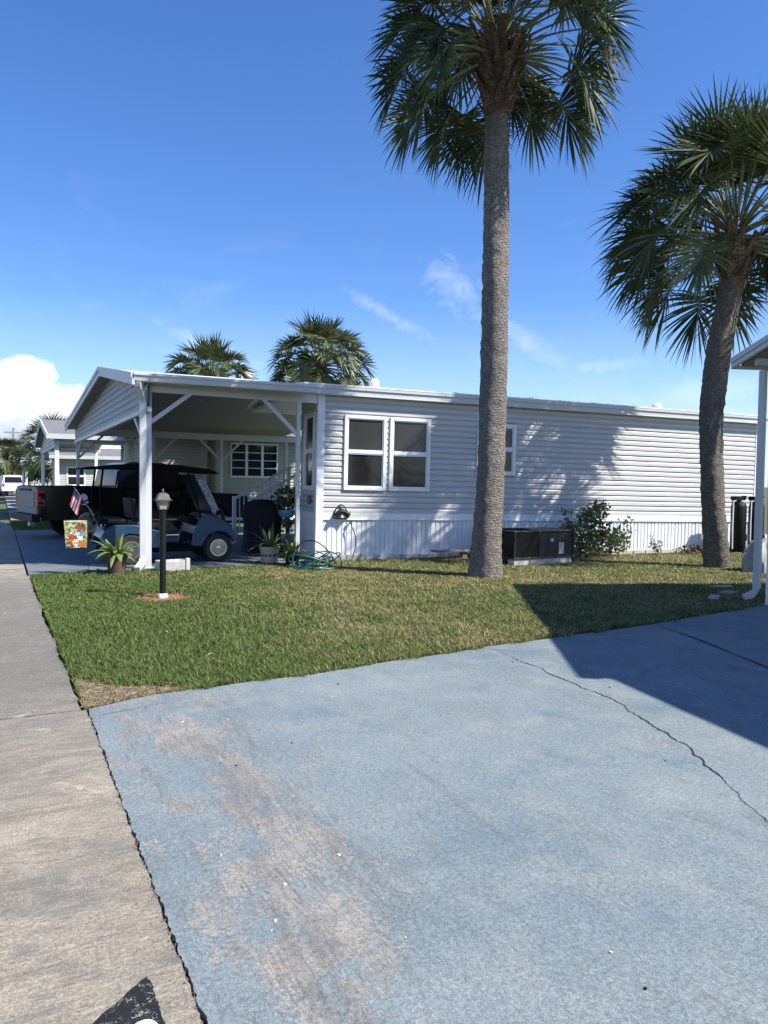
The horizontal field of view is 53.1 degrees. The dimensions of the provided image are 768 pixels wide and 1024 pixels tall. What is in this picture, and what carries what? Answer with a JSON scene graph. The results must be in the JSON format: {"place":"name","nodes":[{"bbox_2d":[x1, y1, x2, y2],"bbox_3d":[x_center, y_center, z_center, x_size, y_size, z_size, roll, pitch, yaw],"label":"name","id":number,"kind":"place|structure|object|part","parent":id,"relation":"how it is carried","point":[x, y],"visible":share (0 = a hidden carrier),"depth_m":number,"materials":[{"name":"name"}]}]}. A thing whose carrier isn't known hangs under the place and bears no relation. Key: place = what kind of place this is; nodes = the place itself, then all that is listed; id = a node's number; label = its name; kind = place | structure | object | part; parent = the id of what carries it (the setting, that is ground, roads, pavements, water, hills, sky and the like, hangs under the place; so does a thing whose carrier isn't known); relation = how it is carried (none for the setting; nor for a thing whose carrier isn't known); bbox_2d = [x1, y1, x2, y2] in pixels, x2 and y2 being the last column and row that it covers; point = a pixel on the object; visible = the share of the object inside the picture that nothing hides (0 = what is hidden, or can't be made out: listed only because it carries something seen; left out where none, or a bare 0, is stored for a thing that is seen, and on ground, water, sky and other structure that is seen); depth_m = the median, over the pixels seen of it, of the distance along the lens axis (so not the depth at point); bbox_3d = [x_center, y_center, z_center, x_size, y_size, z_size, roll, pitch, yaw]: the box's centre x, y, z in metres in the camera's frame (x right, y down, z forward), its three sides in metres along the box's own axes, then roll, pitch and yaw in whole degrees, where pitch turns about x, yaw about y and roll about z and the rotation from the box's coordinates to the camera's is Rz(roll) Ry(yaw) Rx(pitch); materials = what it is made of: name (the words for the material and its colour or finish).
{"place":"outdoors","nodes":[
{"label":"outdoors","id":0,"kind":"place"},
{"bbox_2d":[5,496,15,501],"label":"next driveway","id":1,"kind":"structure","parent":0,"point":[10,498],"depth_m":53.67,"materials":[{"name":"concrete"}]},
{"bbox_2d":[18,456,51,484],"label":"carport","id":2,"kind":"object","parent":1,"relation":"on","point":[26,482],"visible":0.17,"depth_m":50.85,"materials":[{"name":"white metal"}]},
{"bbox_2d":[6,502,16,507],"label":"next driveway","id":3,"kind":"structure","parent":0,"point":[11,504],"depth_m":42.35,"materials":[{"name":"grey concrete"}]},
{"bbox_2d":[10,411,68,484],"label":"palm tree","id":4,"kind":"object","parent":3,"relation":"on","point":[30,462],"visible":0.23,"depth_m":44.77,"materials":[{"name":"green plant"}]},
{"bbox_2d":[44,448,120,485],"bbox_3d":[-13.074,-1.869,42.371,10.140,3.120,5.030,0,3,-27],"label":"mobile home","id":5,"kind":"object","parent":3,"relation":"on","point":[67,466],"visible":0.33,"depth_m":39.00,"materials":[{"name":"plastic"}]},
{"bbox_2d":[66,466,85,485],"bbox_3d":[-15.578,-1.802,38.881,0.900,1.000,0.072,0,3,-27],"label":"window","id":6,"kind":"structure","parent":5,"relation":"in","point":[70,473],"depth_m":38.82,"materials":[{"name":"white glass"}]},
{"bbox_2d":[100,446,120,448],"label":"mobile home","id":7,"kind":"object","parent":3,"relation":"on","point":[111,447],"depth_m":46.45,"materials":[{"name":"plastic"}]},
{"bbox_2d":[0,522,26,576],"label":"pavement","id":8,"kind":"structure","parent":0,"point":[11,563],"depth_m":15.25,"materials":[{"name":"concrete"}]},
{"bbox_2d":[4,428,22,493],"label":"utility pole","id":9,"kind":"object","parent":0,"point":[13,437],"visible":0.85,"depth_m":70.04,"materials":[{"name":"brown wood"}]},
{"bbox_2d":[0,576,80,719],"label":"pavement","id":10,"kind":"structure","parent":0,"point":[34,679],"depth_m":6.42,"materials":[{"name":"concrete"}]},
{"bbox_2d":[8,510,104,519],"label":"next driveway","id":11,"kind":"structure","parent":0,"point":[9,511],"depth_m":33.87,"materials":[{"name":"grey concrete"}]},
{"bbox_2d":[34,419,132,484],"bbox_3d":[-13.042,-1.909,32.728,2.960,3.970,10.690,0,3,-27],"label":"carport","id":12,"kind":"object","parent":11,"relation":"on","point":[54,436],"visible":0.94,"depth_m":28.98,"materials":[{"name":"grey metal"}]},
{"bbox_2d":[120,433,301,520],"bbox_3d":[-4.926,-1.615,32.105,11.740,3.640,6.080,0,3,-27],"label":"mobile home","id":13,"kind":"object","parent":11,"relation":"on","point":[247,465],"visible":0.1,"depth_m":28.99,"materials":[{"name":"beige plastic"}]},
{"bbox_2d":[230,442,277,477],"bbox_3d":[-4.933,-1.957,29.260,1.850,1.310,0.070,0,3,-27],"label":"window","id":14,"kind":"structure","parent":13,"relation":"in","point":[248,460],"depth_m":29.24,"materials":[{"name":"clear glass"}]},
{"bbox_2d":[0,710,201,1023],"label":"pavement","id":15,"kind":"structure","parent":0,"point":[84,936],"depth_m":2.87,"materials":[{"name":"concrete"}]},
{"bbox_2d":[93,976,165,1023],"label":"painted number patch","id":16,"kind":"object","parent":15,"relation":"on","point":[138,1002],"visible":1,"depth_m":2.24,"materials":[{"name":"black paint"}]},
{"bbox_2d":[136,1019,157,1023],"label":"painted digit","id":17,"kind":"object","parent":16,"relation":"on","point":[147,1021],"visible":1,"depth_m":2.18,"materials":[{"name":"white paint"}]},
{"bbox_2d":[87,711,206,1023],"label":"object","id":18,"kind":"structure","parent":15,"relation":"on","point":[187,976],"depth_m":2.72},
{"bbox_2d":[89,716,202,1023],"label":"seam grit","id":19,"kind":"object","parent":18,"relation":"on","point":[193,994],"visible":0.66,"depth_m":2.92,"materials":[{"name":"soil"}]},
{"bbox_2d":[15,526,312,578],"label":"carport floor","id":20,"kind":"structure","parent":0,"point":[44,551],"depth_m":15.13,"materials":[{"name":"grey concrete"}]},
{"bbox_2d":[11,462,247,537],"bbox_3d":[-6.781,-0.375,21.115,5.980,1.948,2.490,-1,3,-40],"label":"pickup truck","id":21,"kind":"object","parent":20,"relation":"on","point":[50,504],"visible":0.49,"depth_m":19.83,"materials":[{"name":"black paint"}]},
{"bbox_3d":[-7.424,-0.924,20.518,0.080,0.400,1.550,-1,3,-40],"label":"rear window","id":22,"kind":"part","parent":21,"relation":"part of","materials":[{"name":"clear glass"}]},
{"bbox_3d":[-6.454,-0.940,20.226,0.850,0.540,0.121,-1,3,-40],"label":"side window","id":23,"kind":"part","parent":21,"relation":"part of","materials":[{"name":"black glass"}]},
{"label":"side window","id":24,"kind":"part","parent":21,"relation":"part of","materials":[{"name":"black glass"}]},
{"bbox_2d":[73,464,235,564],"bbox_3d":[-4.180,0.017,14.198,2.768,1.764,1.372,0,3,-28],"label":"golf cart","id":25,"kind":"object","parent":20,"relation":"on","point":[200,527],"visible":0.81,"depth_m":14.06,"materials":[{"name":"blue paint"}]},
{"bbox_2d":[70,487,94,515],"bbox_3d":[-5.199,-0.175,13.248,0.409,0.507,0.024,0,3,-27],"label":"stick flag","id":26,"kind":"object","parent":25,"relation":"attached to","point":[76,501],"visible":1,"depth_m":13.21,"materials":[{"name":"multicoloured fabric"}]},
{"bbox_2d":[64,366,317,570],"bbox_3d":[-3.934,-1.306,20.529,7.515,3.920,14.354,0,3,-27],"label":"carport","id":27,"kind":"object","parent":20,"relation":"on","point":[147,408],"visible":0.84,"depth_m":16.97,"materials":[{"name":"white metal"}]},
{"bbox_2d":[241,499,282,552],"bbox_3d":[-2.579,0.282,16.245,0.916,1.115,0.688,0,3,-27],"label":"covered grill","id":28,"kind":"object","parent":20,"relation":"on","point":[255,513],"visible":0.78,"depth_m":15.94,"materials":[{"name":"fabric"}]},
{"bbox_2d":[232,467,300,542],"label":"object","id":29,"kind":"structure","parent":20,"relation":"on","point":[286,481],"depth_m":18.35,"materials":[{"name":"white wood"}]},
{"bbox_2d":[249,524,287,562],"bbox_3d":[-2.171,0.566,14.109,0.778,0.729,0.847,2,3,31],"label":"potted plant","id":30,"kind":"object","parent":20,"relation":"on","point":[268,551],"visible":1,"depth_m":13.99,"materials":[{"name":"green plant"}]},
{"bbox_2d":[270,484,294,551],"bbox_3d":[-2.044,0.137,16.069,0.696,1.450,0.658,0,3,-27],"label":"hanging planter","id":31,"kind":"object","parent":20,"relation":"on","point":[284,502],"visible":0.91,"depth_m":15.95,"materials":[{"name":"teal ceramic"}]},
{"bbox_2d":[0,487,767,710],"bbox_3d":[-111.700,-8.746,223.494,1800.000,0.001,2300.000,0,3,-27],"label":"ground","id":32,"kind":"structure","parent":0,"point":[4,515],"depth_m":28.11,"materials":[{"name":"green plant"}]},
{"bbox_2d":[0,436,21,495],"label":"palm tree","id":33,"kind":"object","parent":32,"relation":"on","point":[6,463],"visible":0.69,"depth_m":64.05,"materials":[{"name":"green plant"}]},
{"bbox_2d":[0,475,24,495],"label":"parked car","id":34,"kind":"object","parent":32,"relation":"on","point":[10,482],"visible":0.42,"depth_m":62.09,"materials":[{"name":"white paint"}]},
{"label":"rear window","id":35,"kind":"part","parent":34,"relation":"part of","materials":[{"name":"black glass"}]},
{"bbox_2d":[15,462,33,484],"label":"tree","id":36,"kind":"object","parent":32,"relation":"on","point":[28,476],"visible":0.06,"depth_m":75.57,"materials":[{"name":"green plant"}]},
{"bbox_2d":[0,459,51,484],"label":"mobile home","id":37,"kind":"object","parent":32,"relation":"on","point":[38,481],"depth_m":102.18,"materials":[{"name":"plastic"}]},
{"bbox_2d":[10,519,238,530],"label":"grass","id":38,"kind":"structure","parent":32,"relation":"on","point":[16,524],"depth_m":24.36,"materials":[{"name":"green plant"}]},
{"bbox_2d":[163,330,258,492],"bbox_3d":[-6.246,-3.056,27.776,3.624,7.031,3.570,1,2,3],"label":"palm tree","id":39,"kind":"object","parent":32,"relation":"on","point":[212,351],"visible":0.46,"depth_m":27.33,"materials":[{"name":"green plant"}]},
{"bbox_2d":[264,309,378,385],"bbox_3d":[-2.307,-3.376,27.695,3.992,7.777,4.115,0,3,-27],"label":"palm tree","id":40,"kind":"object","parent":32,"relation":"on","point":[313,368],"visible":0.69,"depth_m":26.97,"materials":[{"name":"green plant"}]},
{"bbox_2d":[247,378,767,560],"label":"mobile home","id":41,"kind":"object","parent":32,"relation":"on","point":[393,471],"visible":0.68,"depth_m":15.88,"materials":[{"name":"plastic"}]},
{"bbox_2d":[307,495,310,503],"bbox_3d":[-1.472,-0.240,15.075,0.020,0.174,0.273,0,2,-21],"label":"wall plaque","id":42,"kind":"object","parent":41,"relation":"attached to","point":[309,499],"depth_m":15.04,"materials":[{"name":"grey metal"}]},
{"bbox_2d":[302,412,315,489],"bbox_3d":[-1.462,-1.183,15.107,0.072,1.500,0.710,1,2,-22],"label":"window","id":43,"kind":"structure","parent":41,"relation":"in","point":[309,419],"depth_m":15.16,"materials":[{"name":"white glass"}]},
{"bbox_2d":[333,504,350,518],"bbox_3d":[-0.802,-0.005,14.736,0.341,0.287,0.173,0,2,-22],"label":"hose hanger","id":44,"kind":"object","parent":41,"relation":"attached to","point":[345,512],"visible":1,"depth_m":14.72,"materials":[{"name":"black metal"}]},
{"bbox_2d":[343,414,386,490],"bbox_3d":[-0.365,-1.146,14.958,0.875,1.450,0.072,1,2,-22],"label":"window","id":45,"kind":"structure","parent":41,"relation":"in","point":[365,437],"depth_m":14.97,"materials":[{"name":"clear glass"}]},
{"bbox_2d":[388,417,430,491],"bbox_3d":[0.514,-1.138,15.306,0.875,1.450,0.072,1,2,-22],"label":"window","id":46,"kind":"structure","parent":41,"relation":"in","point":[410,438],"depth_m":15.31,"materials":[{"name":"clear glass"}]},
{"bbox_2d":[475,423,516,475],"bbox_3d":[2.339,-1.301,16.021,0.920,1.070,0.072,1,2,-22],"label":"window","id":47,"kind":"structure","parent":41,"relation":"in","point":[511,430],"depth_m":16.14,"materials":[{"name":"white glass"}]},
{"bbox_2d":[766,497,767,534],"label":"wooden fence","id":48,"kind":"object","parent":32,"relation":"on","point":[767,516],"depth_m":19.97,"materials":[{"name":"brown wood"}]},
{"bbox_2d":[0,0,767,486],"label":"sky","id":49,"kind":"structure","parent":0,"point":[170,170],"materials":[{"name":"blue"}]},
{"bbox_2d":[29,551,765,709],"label":"grass","id":50,"kind":"structure","parent":0,"point":[230,596],"depth_m":9.16,"materials":[{"name":"green plant"}]},
{"bbox_2d":[64,519,88,572],"bbox_3d":[-4.834,0.562,12.079,0.360,0.890,0.042,0,2,-24],"label":"garden flag","id":51,"kind":"object","parent":50,"relation":"on","point":[75,533],"visible":0.99,"depth_m":12.07,"materials":[{"name":"multicoloured fabric"}]},
{"bbox_2d":[88,534,140,573],"bbox_3d":[-4.339,0.667,12.408,0.890,0.666,0.801,0,3,-27],"label":"potted plant","id":52,"kind":"object","parent":50,"relation":"on","point":[117,556],"visible":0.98,"depth_m":12.29,"materials":[{"name":"green plant"}]},
{"bbox_2d":[73,675,195,708],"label":"bare soil","id":53,"kind":"structure","parent":50,"relation":"on","point":[97,693],"depth_m":5.60,"materials":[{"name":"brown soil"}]},
{"bbox_2d":[134,592,188,602],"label":"mulch","id":54,"kind":"object","parent":50,"relation":"on","point":[154,597],"visible":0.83,"depth_m":9.98,"materials":[{"name":"brown wood"}]},
{"bbox_2d":[154,489,171,597],"bbox_3d":[-2.865,0.414,9.960,0.199,1.445,0.199,0,3,-27],"label":"lamp post","id":55,"kind":"object","parent":54,"relation":"on","point":[162,499],"visible":0.98,"depth_m":9.93,"materials":[{"name":"black metal"}]},
{"bbox_2d":[155,558,189,571],"bbox_3d":[-3.530,0.881,12.835,0.502,0.225,0.300,-1,3,-35],"label":"planter box","id":56,"kind":"object","parent":50,"relation":"on","point":[177,564],"visible":0.69,"depth_m":12.77,"materials":[{"name":"concrete"}]},
{"bbox_2d":[276,535,306,565],"bbox_3d":[-1.655,0.700,13.916,0.622,0.548,0.603,0,3,-27],"label":"potted plant","id":57,"kind":"object","parent":50,"relation":"on","point":[288,551],"visible":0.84,"depth_m":13.80,"materials":[{"name":"green plant"}]},
{"bbox_2d":[288,526,355,568],"bbox_3d":[-0.894,0.642,13.855,0.788,0.666,1.995,2,3,37],"label":"garden hose","id":58,"kind":"object","parent":50,"relation":"on","point":[317,560],"visible":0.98,"depth_m":13.43,"materials":[{"name":"green rubber"}]},
{"bbox_2d":[79,558,663,654],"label":"fallen leaf scraps","id":59,"kind":"object","parent":50,"relation":"on","point":[430,581],"visible":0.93,"depth_m":10.41,"materials":[{"name":"plant"}]},
{"bbox_2d":[431,549,469,558],"bbox_3d":[1.463,0.878,15.444,1.050,0.245,0.240,0,2,-23],"label":"plank bench","id":60,"kind":"object","parent":50,"relation":"on","point":[462,553],"visible":0.5,"depth_m":15.40,"materials":[{"name":"grey wood"}]},
{"bbox_2d":[364,0,648,578],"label":"palm tree","id":61,"kind":"object","parent":50,"relation":"on","point":[494,56],"visible":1,"depth_m":12.23,"materials":[{"name":"green plant"}]},
{"bbox_2d":[501,527,574,565],"bbox_3d":[2.885,0.664,14.964,1.600,0.694,0.840,-1,3,-30],"label":"air conditioner","id":62,"kind":"object","parent":50,"relation":"on","point":[534,545],"visible":0.88,"depth_m":14.53,"materials":[{"name":"metal"}]},
{"bbox_2d":[556,499,636,557],"bbox_3d":[4.479,0.347,16.202,1.931,1.277,0.838,0,3,-27],"label":"bush","id":63,"kind":"object","parent":50,"relation":"on","point":[611,541],"visible":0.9,"depth_m":16.09,"materials":[{"name":"green plant"}]},
{"bbox_2d":[577,547,729,554],"bbox_3d":[6.234,0.893,17.364,4.576,0.110,0.146,0,2,-21],"label":"garden edging","id":64,"kind":"object","parent":50,"relation":"on","point":[642,551],"visible":0.23,"depth_m":17.15,"materials":[{"name":"concrete"}]},
{"bbox_2d":[648,535,662,554],"bbox_3d":[5.980,0.723,16.906,0.359,0.463,0.268,1,2,5],"label":"bush","id":65,"kind":"object","parent":50,"relation":"on","point":[655,547],"visible":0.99,"depth_m":16.89,"materials":[{"name":"green plant"}]},
{"bbox_2d":[587,73,767,568],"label":"palm tree","id":66,"kind":"object","parent":50,"relation":"on","point":[733,155],"visible":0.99,"depth_m":14.12,"materials":[{"name":"green plant"}]},
{"bbox_2d":[673,544,702,553],"bbox_3d":[7.096,0.769,17.405,1.527,0.434,0.365,0,3,-27],"label":"bush","id":67,"kind":"object","parent":50,"relation":"on","point":[692,548],"visible":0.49,"depth_m":17.27,"materials":[{"name":"brown plant"}]},
{"bbox_2d":[708,594,719,599],"bbox_3d":[4.524,1.178,10.540,0.140,0.045,0.418,2,3,29],"label":"paving piece","id":68,"kind":"object","parent":50,"relation":"on","point":[713,596],"visible":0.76,"depth_m":10.44,"materials":[{"name":"concrete"}]},
{"bbox_2d":[710,585,730,587],"bbox_3d":[5.128,1.141,11.680,0.358,0.045,0.120,0,2,-9],"label":"paving piece","id":69,"kind":"object","parent":50,"relation":"on","point":[721,586],"visible":0.52,"depth_m":11.68,"materials":[{"name":"concrete"}]},
{"bbox_2d":[718,590,738,594],"bbox_3d":[4.949,1.164,11.032,0.299,0.045,0.199,-1,3,-38],"label":"paving piece","id":70,"kind":"object","parent":50,"relation":"on","point":[730,591],"visible":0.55,"depth_m":10.99,"materials":[{"name":"concrete"}]},
{"bbox_2d":[729,496,748,552],"bbox_3d":[8.147,0.283,17.734,0.414,1.330,0.340,0,3,-27],"label":"water tank","id":71,"kind":"object","parent":50,"relation":"on","point":[739,536],"visible":0.88,"depth_m":17.62,"materials":[{"name":"black plastic"}]},
{"bbox_2d":[741,538,766,573],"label":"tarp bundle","id":72,"kind":"object","parent":50,"relation":"on","point":[747,561],"visible":0.62,"depth_m":13.72,"materials":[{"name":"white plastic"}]},
{"bbox_2d":[747,496,766,545],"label":"water tank","id":73,"kind":"object","parent":50,"relation":"on","point":[751,511],"visible":0.43,"depth_m":17.65,"materials":[{"name":"black plastic"}]},
{"bbox_2d":[89,605,767,1023],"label":"driveway","id":74,"kind":"structure","parent":0,"point":[487,867],"depth_m":3.42,"materials":[{"name":"blue paint"}]},
{"bbox_2d":[181,660,668,953],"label":"pale chips","id":75,"kind":"object","parent":74,"relation":"on","point":[285,884],"visible":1,"depth_m":2.99,"materials":[{"name":"white stone"}]},
{"bbox_2d":[494,648,766,820],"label":"driveway crack","id":76,"kind":"object","parent":74,"relation":"on","point":[661,730],"visible":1,"depth_m":4.76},
{"bbox_2d":[659,625,767,667],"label":"driveway crack","id":77,"kind":"object","parent":74,"relation":"on","point":[721,648],"visible":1,"depth_m":7.29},
{"bbox_2d":[730,334,767,604],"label":"carport","id":78,"kind":"object","parent":74,"relation":"on","point":[753,356],"visible":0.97,"depth_m":10.27,"materials":[{"name":"white metal"}]}
]}

